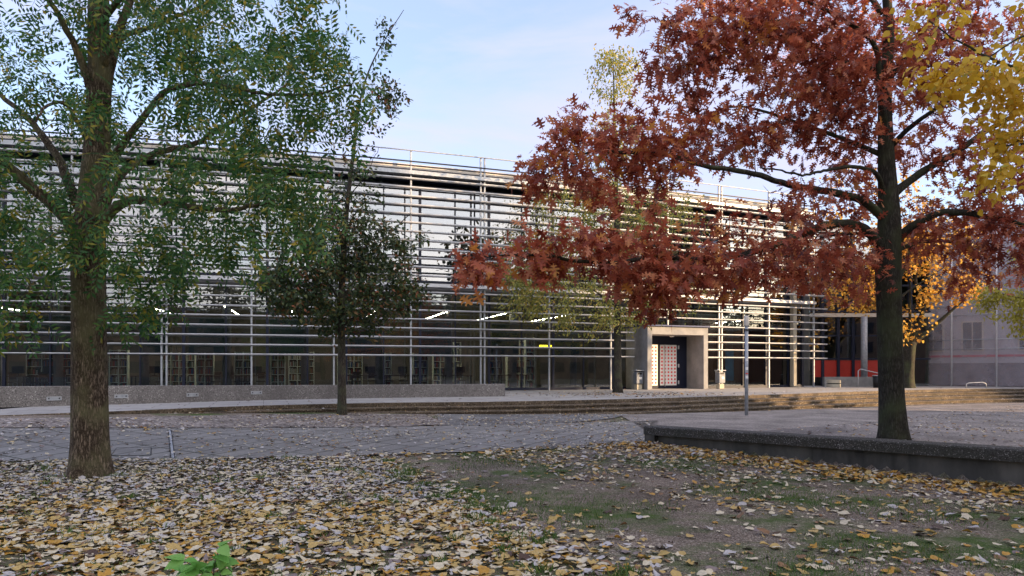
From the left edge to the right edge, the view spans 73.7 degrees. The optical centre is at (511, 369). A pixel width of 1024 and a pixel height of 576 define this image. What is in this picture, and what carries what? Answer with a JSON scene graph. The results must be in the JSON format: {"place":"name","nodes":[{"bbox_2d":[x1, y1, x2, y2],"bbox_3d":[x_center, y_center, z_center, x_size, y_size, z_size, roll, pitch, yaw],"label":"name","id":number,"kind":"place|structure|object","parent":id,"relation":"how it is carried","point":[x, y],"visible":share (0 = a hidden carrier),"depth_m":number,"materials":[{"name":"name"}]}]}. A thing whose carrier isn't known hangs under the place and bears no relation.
{"place":"outdoors","nodes":[
{"label":"outdoors","id":0,"kind":"place"},
{"bbox_2d":[0,414,444,427],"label":"gravel strip","id":1,"kind":"object","parent":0,"point":[177,421],"visible":0.91,"depth_m":16.91,"materials":[{"name":"grey gravel"}]},
{"bbox_2d":[0,420,657,460],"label":"paved path","id":2,"kind":"structure","parent":0,"point":[60,445],"depth_m":13.59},
{"bbox_2d":[111,447,151,455],"bbox_3d":[-6.604,1.442,11.903,0.627,0.083,0.997,0,0,-24],"label":"access cover","id":3,"kind":"object","parent":2,"relation":"on","point":[126,451],"visible":0.83,"depth_m":11.87,"materials":[{"name":"grey metal"}]},
{"bbox_2d":[168,429,174,457],"bbox_3d":[-6.489,1.392,12.990,0.071,0.218,3.660,0,0,-27],"label":"drain channel","id":4,"kind":"object","parent":2,"relation":"on","point":[171,446],"visible":0.91,"depth_m":12.60,"materials":[{"name":"metal"}]},
{"bbox_2d":[0,413,649,457],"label":"fallen leaves","id":5,"kind":"object","parent":2,"relation":"on","point":[182,428],"visible":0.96,"depth_m":14.93,"materials":[{"name":"plant"}]},
{"bbox_2d":[0,402,1023,575],"bbox_3d":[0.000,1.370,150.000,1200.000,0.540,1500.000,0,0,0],"label":"ground","id":6,"kind":"structure","parent":0,"point":[703,544],"depth_m":7.62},
{"bbox_2d":[0,453,645,575],"bbox_3d":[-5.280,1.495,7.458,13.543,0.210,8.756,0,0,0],"label":"grass","id":7,"kind":"structure","parent":6,"relation":"on","point":[625,572],"depth_m":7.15,"materials":[{"name":"plant"}]},
{"bbox_2d":[0,0,391,479],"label":"locust tree","id":8,"kind":"object","parent":7,"relation":"on","point":[86,229],"visible":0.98,"depth_m":9.32,"materials":[{"name":"green plant"}]},
{"bbox_2d":[163,540,238,575],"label":"green seedling","id":9,"kind":"object","parent":7,"relation":"on","point":[221,562],"visible":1,"depth_m":4.99,"materials":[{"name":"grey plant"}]},
{"bbox_2d":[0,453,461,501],"bbox_3d":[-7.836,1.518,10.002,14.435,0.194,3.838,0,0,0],"label":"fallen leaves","id":10,"kind":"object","parent":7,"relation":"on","point":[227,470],"visible":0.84,"depth_m":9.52,"materials":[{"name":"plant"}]},
{"bbox_2d":[0,496,615,575],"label":"fallen leaves","id":11,"kind":"object","parent":7,"relation":"on","point":[465,553],"visible":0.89,"depth_m":6.35,"materials":[{"name":"plant"}]},
{"bbox_2d":[245,10,433,414],"bbox_3d":[-4.982,-4.592,20.292,5.482,12.143,3.918,0,0,0],"label":"young dark tree","id":12,"kind":"object","parent":6,"relation":"on","point":[340,314],"visible":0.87,"depth_m":19.87,"materials":[{"name":"green plant"}]},
{"bbox_2d":[179,391,1023,414],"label":"stone steps","id":13,"kind":"structure","parent":6,"relation":"on","point":[844,401],"depth_m":25.95,"materials":[{"name":"grey stone"}]},
{"bbox_2d":[185,391,1022,413],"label":"fallen leaves","id":14,"kind":"object","parent":13,"relation":"on","point":[698,404],"visible":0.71,"depth_m":27.31,"materials":[{"name":"plant"}]},
{"bbox_2d":[345,443,1023,575],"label":"fallen leaves","id":15,"kind":"object","parent":6,"relation":"on","point":[710,569],"visible":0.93,"depth_m":7.51,"materials":[{"name":"plant"}]},
{"bbox_2d":[439,445,1023,575],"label":"grass","id":16,"kind":"structure","parent":6,"relation":"on","point":[773,498],"depth_m":7.67,"materials":[{"name":"green plant"}]},
{"bbox_2d":[448,0,1023,439],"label":"red oak tree","id":17,"kind":"object","parent":6,"relation":"on","point":[796,34],"visible":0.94,"depth_m":10.22,"materials":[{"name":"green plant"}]},
{"bbox_2d":[588,441,1023,502],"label":"fallen leaves","id":18,"kind":"object","parent":6,"relation":"on","point":[914,478],"visible":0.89,"depth_m":10.59,"materials":[{"name":"plant"}]},
{"bbox_2d":[643,425,1023,484],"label":"retaining wall","id":19,"kind":"structure","parent":6,"relation":"on","point":[995,463],"depth_m":10.77,"materials":[{"name":"grey concrete"}]},
{"bbox_2d":[882,0,1023,216],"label":"yellow lime tree","id":20,"kind":"object","parent":6,"relation":"on","point":[1013,93],"visible":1,"depth_m":6.65,"materials":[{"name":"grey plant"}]},
{"bbox_2d":[968,244,1023,345],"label":"lime yellow tree","id":21,"kind":"object","parent":6,"relation":"on","point":[998,295],"visible":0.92,"depth_m":22.03,"materials":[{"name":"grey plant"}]},
{"bbox_2d":[0,385,1023,415],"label":"plaza","id":22,"kind":"structure","parent":0,"point":[523,397],"depth_m":24.77,"materials":[{"name":"grey concrete"}]},
{"bbox_2d":[0,384,504,407],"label":"concrete wall","id":23,"kind":"structure","parent":22,"relation":"on","point":[23,396],"depth_m":23.74,"materials":[{"name":"grey concrete"}]},
{"bbox_2d":[46,396,61,400],"bbox_3d":[-13.636,0.872,20.330,0.375,0.115,0.030,0,0,-38],"label":"wall light","id":24,"kind":"object","parent":23,"relation":"attached to","point":[54,398],"visible":1,"depth_m":20.33,"materials":[{"name":"metal"}]},
{"bbox_2d":[114,394,127,397],"bbox_3d":[-12.248,0.849,21.405,0.375,0.115,0.030,0,0,-39],"label":"wall light","id":25,"kind":"object","parent":23,"relation":"attached to","point":[121,396],"visible":1,"depth_m":21.40,"materials":[{"name":"metal"}]},
{"bbox_2d":[186,393,198,396],"bbox_3d":[-10.672,0.856,22.802,0.375,0.115,0.030,0,0,-43],"label":"wall light","id":26,"kind":"object","parent":23,"relation":"attached to","point":[191,394],"visible":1,"depth_m":22.78,"materials":[{"name":"metal"}]},
{"bbox_2d":[0,116,827,390],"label":"library building","id":27,"kind":"structure","parent":22,"relation":"on","point":[450,209],"depth_m":36.95,"materials":[{"name":"metal"}]},
{"bbox_2d":[6,372,17,385],"bbox_3d":[-22.907,0.590,31.192,0.440,0.920,0.425,0,0,-11],"label":"reading chair","id":28,"kind":"object","parent":27,"relation":"on","point":[10,374],"visible":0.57,"depth_m":31.35,"materials":[{"name":"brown wood"}]},
{"bbox_2d":[0,376,33,385],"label":"reading table","id":29,"kind":"object","parent":27,"relation":"on","point":[25,379],"visible":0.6,"depth_m":30.43,"materials":[{"name":"brown wood"}]},
{"bbox_2d":[12,366,23,375],"bbox_3d":[-22.195,0.079,30.663,0.500,0.438,0.160,0,0,-11],"label":"computer monitor","id":30,"kind":"object","parent":29,"relation":"on","point":[17,369],"visible":1,"depth_m":30.65,"materials":[{"name":"black plastic"}]},
{"bbox_2d":[33,372,47,385],"bbox_3d":[-21.560,0.590,31.248,0.440,0.920,0.425,0,0,-11],"label":"reading chair","id":31,"kind":"object","parent":27,"relation":"on","point":[41,374],"visible":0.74,"depth_m":31.41,"materials":[{"name":"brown wood"}]},
{"bbox_2d":[21,376,65,385],"bbox_3d":[-21.039,0.675,30.689,1.500,0.750,0.700,0,0,-11],"label":"reading table","id":32,"kind":"object","parent":27,"relation":"on","point":[39,376],"visible":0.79,"depth_m":30.40,"materials":[{"name":"brown wood"}]},
{"bbox_2d":[43,366,52,375],"bbox_3d":[-20.843,0.079,30.728,0.500,0.438,0.160,0,0,-11],"label":"computer monitor","id":33,"kind":"object","parent":32,"relation":"on","point":[45,369],"visible":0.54,"depth_m":30.69,"materials":[{"name":"black plastic"}]},
{"bbox_2d":[26,352,69,385],"bbox_3d":[-21.375,0.075,31.644,1.935,1.950,0.306,0,0,-11],"label":"bookshelf","id":34,"kind":"object","parent":27,"relation":"on","point":[41,366],"visible":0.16,"depth_m":31.48,"materials":[{"name":"beige paint"}]},
{"bbox_2d":[109,350,129,385],"bbox_3d":[-18.344,0.075,31.886,0.785,1.950,0.306,0,0,-13],"label":"bookshelf","id":35,"kind":"object","parent":27,"relation":"on","point":[126,367],"visible":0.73,"depth_m":31.83,"materials":[{"name":"beige paint"}]},
{"bbox_2d":[130,376,165,385],"bbox_3d":[-16.881,0.675,31.814,1.500,0.750,0.700,0,0,-13],"label":"reading table","id":36,"kind":"object","parent":27,"relation":"on","point":[149,376],"visible":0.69,"depth_m":31.60,"materials":[{"name":"brown wood"}]},
{"bbox_2d":[149,366,159,375],"bbox_3d":[-16.687,0.079,31.860,0.500,0.438,0.160,0,0,-13],"label":"computer monitor","id":37,"kind":"object","parent":36,"relation":"on","point":[154,369],"visible":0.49,"depth_m":31.84,"materials":[{"name":"black plastic"}]},
{"bbox_2d":[156,372,165,384],"bbox_3d":[-16.693,0.590,32.530,0.440,0.920,0.425,0,0,-13],"label":"reading chair","id":38,"kind":"object","parent":27,"relation":"on","point":[164,374],"visible":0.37,"depth_m":32.67,"materials":[{"name":"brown wood"}]},
{"bbox_2d":[163,352,195,384],"bbox_3d":[-17.036,0.100,34.969,1.535,1.900,0.306,0,0,-14],"label":"bookshelf","id":39,"kind":"object","parent":27,"relation":"on","point":[178,375],"visible":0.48,"depth_m":34.91,"materials":[{"name":"beige paint"}]},
{"bbox_2d":[196,355,214,384],"bbox_3d":[-14.808,0.075,32.952,0.785,1.950,0.306,0,0,-14],"label":"bookshelf","id":40,"kind":"object","parent":27,"relation":"on","point":[205,367],"visible":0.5,"depth_m":32.92,"materials":[{"name":"beige paint"}]},
{"bbox_2d":[211,372,221,384],"bbox_3d":[-14.272,0.590,32.935,0.440,0.920,0.425,0,0,-15],"label":"reading chair","id":41,"kind":"object","parent":27,"relation":"on","point":[217,373],"visible":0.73,"depth_m":33.11,"materials":[{"name":"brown wood"}]},
{"bbox_2d":[206,375,239,384],"bbox_3d":[-13.718,0.675,32.408,1.500,0.750,0.700,0,0,-15],"label":"reading table","id":42,"kind":"object","parent":27,"relation":"on","point":[221,375],"visible":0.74,"depth_m":32.45,"materials":[{"name":"brown wood"}]},
{"bbox_2d":[234,352,250,384],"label":"bookshelf","id":43,"kind":"object","parent":27,"relation":"on","point":[243,367],"visible":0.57,"depth_m":33.33,"materials":[{"name":"beige paint"}]},
{"bbox_2d":[235,375,265,384],"bbox_3d":[-12.542,0.675,32.933,1.500,0.750,0.700,0,0,-15],"label":"reading table","id":44,"kind":"object","parent":27,"relation":"on","point":[247,375],"visible":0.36,"depth_m":32.54,"materials":[{"name":"brown wood"}]},
{"bbox_2d":[253,366,261,374],"bbox_3d":[-12.349,0.079,32.986,0.500,0.438,0.160,0,0,-15],"label":"computer monitor","id":45,"kind":"object","parent":44,"relation":"on","point":[257,369],"visible":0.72,"depth_m":32.98,"materials":[{"name":"black plastic"}]},
{"bbox_2d":[256,372,265,384],"bbox_3d":[-12.378,0.590,33.655,0.440,0.920,0.425,0,0,-15],"label":"reading chair","id":46,"kind":"object","parent":27,"relation":"on","point":[261,377],"visible":0.66,"depth_m":33.81,"materials":[{"name":"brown wood"}]},
{"bbox_2d":[270,353,284,384],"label":"bookshelf","id":47,"kind":"object","parent":27,"relation":"on","point":[277,375],"visible":0.52,"depth_m":33.64,"materials":[{"name":"beige paint"}]},
{"bbox_2d":[27,340,533,386],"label":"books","id":48,"kind":"object","parent":27,"relation":"in","point":[237,371],"visible":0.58,"depth_m":34.88,"materials":[{"name":"multicoloured paper"}]},
{"bbox_2d":[288,352,313,384],"bbox_3d":[-11.413,0.050,37.000,1.335,2.000,0.306,0,0,-16],"label":"bookshelf","id":49,"kind":"object","parent":27,"relation":"on","point":[297,367],"visible":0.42,"depth_m":37.01,"materials":[{"name":"beige paint"}]},
{"bbox_2d":[337,353,362,384],"bbox_3d":[-8.851,0.100,37.252,1.335,1.900,0.306,0,0,-17],"label":"bookshelf","id":50,"kind":"object","parent":27,"relation":"on","point":[352,368],"visible":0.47,"depth_m":37.30,"materials":[{"name":"beige paint"}]},
{"bbox_2d":[352,372,360,384],"bbox_3d":[-7.906,0.590,34.769,0.440,0.920,0.425,0,0,-17],"label":"reading chair","id":51,"kind":"object","parent":27,"relation":"on","point":[356,373],"visible":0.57,"depth_m":34.91,"materials":[{"name":"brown wood"}]},
{"bbox_2d":[350,375,376,384],"bbox_3d":[-7.328,0.675,34.267,1.500,0.750,0.700,0,0,-17],"label":"reading table","id":52,"kind":"object","parent":27,"relation":"on","point":[358,375],"visible":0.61,"depth_m":33.90,"materials":[{"name":"brown wood"}]},
{"bbox_2d":[365,366,374,374],"bbox_3d":[-7.138,0.079,34.327,0.500,0.438,0.160,0,0,-17],"label":"computer monitor","id":53,"kind":"object","parent":52,"relation":"on","point":[369,369],"visible":0.97,"depth_m":34.32,"materials":[{"name":"black plastic"}]},
{"bbox_2d":[367,373,374,384],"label":"reading chair","id":54,"kind":"object","parent":27,"relation":"on","point":[370,377],"visible":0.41,"depth_m":35.13,"materials":[{"name":"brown wood"}]},
{"bbox_2d":[384,353,391,384],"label":"bookshelf","id":55,"kind":"object","parent":27,"relation":"on","point":[386,361],"visible":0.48,"depth_m":35.30,"materials":[{"name":"beige paint"}]},
{"bbox_2d":[384,375,413,384],"bbox_3d":[-5.803,0.675,34.966,1.500,0.750,0.700,0,0,-18],"label":"reading table","id":56,"kind":"object","parent":27,"relation":"on","point":[396,375],"visible":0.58,"depth_m":34.67,"materials":[{"name":"brown wood"}]},
{"bbox_2d":[398,366,406,374],"bbox_3d":[-5.613,0.079,35.028,0.500,0.438,0.160,0,0,-18],"label":"computer monitor","id":57,"kind":"object","parent":56,"relation":"on","point":[402,369],"visible":1,"depth_m":35.01,"materials":[{"name":"black plastic"}]},
{"bbox_2d":[399,373,407,384],"bbox_3d":[-5.673,0.590,35.695,0.440,0.920,0.425,0,0,-18],"label":"reading chair","id":58,"kind":"object","parent":27,"relation":"on","point":[406,380],"visible":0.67,"depth_m":35.83,"materials":[{"name":"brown wood"}]},
{"bbox_2d":[412,353,427,383],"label":"bookshelf","id":59,"kind":"object","parent":27,"relation":"on","point":[423,368],"visible":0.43,"depth_m":35.58,"materials":[{"name":"beige paint"}]},
{"bbox_2d":[425,296,443,318],"bbox_3d":[-4.307,-3.394,37.889,0.120,0.911,6.100,0,0,-19],"label":"ceiling lamp row","id":60,"kind":"object","parent":27,"relation":"hanging from","point":[437,313],"visible":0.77,"depth_m":37.14,"materials":[{"name":"white plastic"}]},
{"bbox_2d":[432,342,460,383],"bbox_3d":[-3.727,-0.250,38.938,1.635,2.600,0.306,0,0,-19],"label":"bookshelf","id":61,"kind":"object","parent":27,"relation":"on","point":[439,367],"visible":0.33,"depth_m":38.87,"materials":[{"name":"beige paint"}]},
{"bbox_2d":[441,375,472,383],"bbox_3d":[-2.881,0.675,35.735,1.500,0.750,0.700,0,0,-19],"label":"reading table","id":62,"kind":"object","parent":27,"relation":"on","point":[458,375],"visible":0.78,"depth_m":35.67,"materials":[{"name":"brown wood"}]},
{"bbox_2d":[456,367,464,374],"bbox_3d":[-2.692,0.079,35.800,0.500,0.438,0.160,0,0,-19],"label":"computer monitor","id":63,"kind":"object","parent":62,"relation":"on","point":[460,370],"visible":0.97,"depth_m":35.78,"materials":[{"name":"black plastic"}]},
{"bbox_2d":[456,373,464,383],"bbox_3d":[-2.763,0.590,36.466,0.440,0.920,0.425,0,0,-19],"label":"reading chair","id":64,"kind":"object","parent":27,"relation":"on","point":[462,380],"visible":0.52,"depth_m":36.60,"materials":[{"name":"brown wood"}]},
{"bbox_2d":[474,304,505,319],"bbox_3d":[-1.328,-3.394,38.932,0.120,0.911,6.100,0,0,-20],"label":"ceiling lamp row","id":65,"kind":"object","parent":27,"relation":"hanging from","point":[487,316],"visible":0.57,"depth_m":39.21,"materials":[{"name":"white plastic"}]},
{"bbox_2d":[490,354,502,383],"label":"bookshelf","id":66,"kind":"object","parent":27,"relation":"on","point":[496,367],"visible":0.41,"depth_m":37.15,"materials":[{"name":"beige paint"}]},
{"bbox_2d":[497,375,526,387],"bbox_3d":[0.000,0.675,36.754,1.500,0.750,0.700,0,0,-20],"label":"reading table","id":67,"kind":"object","parent":27,"relation":"on","point":[510,375],"visible":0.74,"depth_m":36.58,"materials":[{"name":"brown wood"}]},
{"bbox_2d":[505,340,523,387],"bbox_3d":[0.208,-0.300,39.281,1.135,2.700,0.306,0,0,-20],"label":"bookshelf","id":68,"kind":"object","parent":27,"relation":"on","point":[506,370],"visible":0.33,"depth_m":39.20,"materials":[{"name":"beige paint"}]},
{"bbox_2d":[524,337,534,387],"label":"bookshelf","id":69,"kind":"object","parent":27,"relation":"on","point":[526,359],"visible":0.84,"depth_m":37.61,"materials":[{"name":"beige paint"}]},
{"bbox_2d":[550,303,551,346],"bbox_3d":[2.329,-2.529,38.039,0.426,2.661,0.150,0,0,-21],"label":"pendant tube lamp","id":70,"kind":"object","parent":27,"relation":"hanging from","point":[551,327],"visible":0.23,"depth_m":37.98,"materials":[{"name":"yellow"}]},
{"bbox_2d":[625,325,709,389],"bbox_3d":[8.707,-0.647,38.306,4.070,3.495,2.360,0,0,-22],"label":"entrance portal","id":71,"kind":"object","parent":27,"relation":"attached to","point":[666,356],"visible":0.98,"depth_m":38.45,"materials":[{"name":"concrete"}]},
{"bbox_2d":[652,344,657,387],"bbox_3d":[7.697,-0.180,38.370,1.220,2.500,0.083,0,0,-22],"label":"door","id":72,"kind":"structure","parent":71,"relation":"in","point":[654,346],"depth_m":38.48,"materials":[{"name":"white glass"}]},
{"bbox_2d":[658,344,676,387],"bbox_3d":[8.881,-0.180,38.842,1.230,2.500,0.083,0,0,-22],"label":"door","id":73,"kind":"structure","parent":71,"relation":"in","point":[667,353],"depth_m":38.79,"materials":[{"name":"white glass"}]},
{"bbox_2d":[724,351,734,385],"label":"room divider","id":74,"kind":"object","parent":27,"relation":"on","point":[729,369],"visible":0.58,"depth_m":41.13,"materials":[{"name":"metal"}]},
{"bbox_2d":[119,387,920,404],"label":"fallen leaves","id":75,"kind":"object","parent":22,"relation":"on","point":[621,395],"visible":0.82,"depth_m":29.26,"materials":[{"name":"plant"}]},
{"bbox_2d":[488,43,712,392],"bbox_3d":[4.094,-7.046,31.716,11.138,16.496,5.443,0,0,-9],"label":"young yellow tree","id":76,"kind":"object","parent":22,"relation":"on","point":[617,324],"visible":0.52,"depth_m":31.44,"materials":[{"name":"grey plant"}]},
{"bbox_2d":[632,369,643,389],"bbox_3d":[6.819,0.540,36.908,0.500,1.120,0.438,0,0,-20],"label":"litter bin","id":77,"kind":"object","parent":22,"relation":"on","point":[637,378],"visible":0.99,"depth_m":36.76,"materials":[{"name":"metal"}]},
{"bbox_2d":[714,369,725,388],"bbox_3d":[11.645,0.540,38.208,0.500,1.120,0.438,0,0,-23],"label":"litter bin","id":78,"kind":"object","parent":22,"relation":"on","point":[719,376],"visible":1,"depth_m":38.07,"materials":[{"name":"metal"}]},
{"bbox_2d":[826,380,840,386],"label":"concrete planter","id":79,"kind":"object","parent":22,"relation":"on","point":[833,383],"visible":0.94,"depth_m":41.27,"materials":[{"name":"grey concrete"}]},
{"bbox_2d":[802,227,931,386],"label":"entrance hall","id":80,"kind":"structure","parent":22,"relation":"on","point":[850,341],"depth_m":45.18,"materials":[{"name":"concrete"}]},
{"bbox_2d":[872,375,877,387],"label":"litter bin","id":81,"kind":"object","parent":22,"relation":"on","point":[875,381],"visible":0.59,"depth_m":40.26,"materials":[{"name":"black plastic"}]},
{"bbox_2d":[810,160,1001,387],"bbox_3d":[22.900,-5.583,39.790,10.334,13.612,5.220,0,0,9],"label":"orange tree","id":82,"kind":"object","parent":22,"relation":"on","point":[910,344],"visible":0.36,"depth_m":39.67,"materials":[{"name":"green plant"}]},
{"bbox_2d":[912,219,1022,386],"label":"scaffold","id":83,"kind":"object","parent":22,"relation":"on","point":[951,349],"visible":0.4,"depth_m":43.67,"materials":[{"name":"metal"}]},
{"bbox_2d":[0,0,1023,247],"label":"sky","id":84,"kind":"structure","parent":0,"point":[477,75],"materials":[{"name":"blue"}]},
{"bbox_2d":[437,414,627,424],"bbox_3d":[1.059,1.477,20.380,6.887,0.090,4.357,0,0,-11],"label":"asphalt patch","id":85,"kind":"object","parent":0,"point":[531,417],"visible":0.84,"depth_m":20.46,"materials":[{"name":"grey asphalt"}]},
{"bbox_2d":[623,403,1023,446],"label":"grit court","id":86,"kind":"object","parent":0,"point":[791,421],"visible":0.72,"depth_m":20.87,"materials":[{"name":"grey gravel"}]},
{"bbox_2d":[743,316,749,415],"bbox_3d":[8.125,-0.064,23.653,0.200,3.573,0.195,0,0,0],"label":"metal pole","id":87,"kind":"object","parent":86,"relation":"on","point":[746,322],"visible":0.94,"depth_m":23.60,"materials":[{"name":"metal"}]},
{"bbox_2d":[760,406,1023,446],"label":"fallen leaves","id":88,"kind":"object","parent":86,"relation":"on","point":[957,427],"visible":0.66,"depth_m":15.42,"materials":[{"name":"plant"}]},
{"bbox_2d":[928,213,1023,386],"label":"plaster building","id":89,"kind":"structure","parent":0,"point":[971,362],"depth_m":44.53,"materials":[{"name":"grey paint"}]},
{"bbox_2d":[928,322,943,351],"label":"window","id":90,"kind":"structure","parent":89,"relation":"in","point":[938,332],"depth_m":46.11,"materials":[{"name":"grey glass"}]},
{"bbox_2d":[928,273,943,302],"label":"window","id":91,"kind":"structure","parent":89,"relation":"in","point":[941,277],"depth_m":46.06,"materials":[{"name":"grey glass"}]},
{"bbox_2d":[961,320,983,351],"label":"window","id":92,"kind":"structure","parent":89,"relation":"in","point":[969,329],"depth_m":44.58,"materials":[{"name":"grey glass"}]},
{"bbox_2d":[961,269,983,300],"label":"window","id":93,"kind":"structure","parent":89,"relation":"in","point":[981,276],"depth_m":44.41,"materials":[{"name":"grey glass"}]},
{"bbox_2d":[1018,319,1023,350],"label":"window","id":94,"kind":"structure","parent":89,"relation":"in","point":[1020,343],"depth_m":42.68,"materials":[{"name":"grey glass"}]},
{"bbox_2d":[1018,270,1023,294],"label":"window","id":95,"kind":"structure","parent":89,"relation":"in","point":[1022,289],"depth_m":42.59,"materials":[{"name":"grey glass"}]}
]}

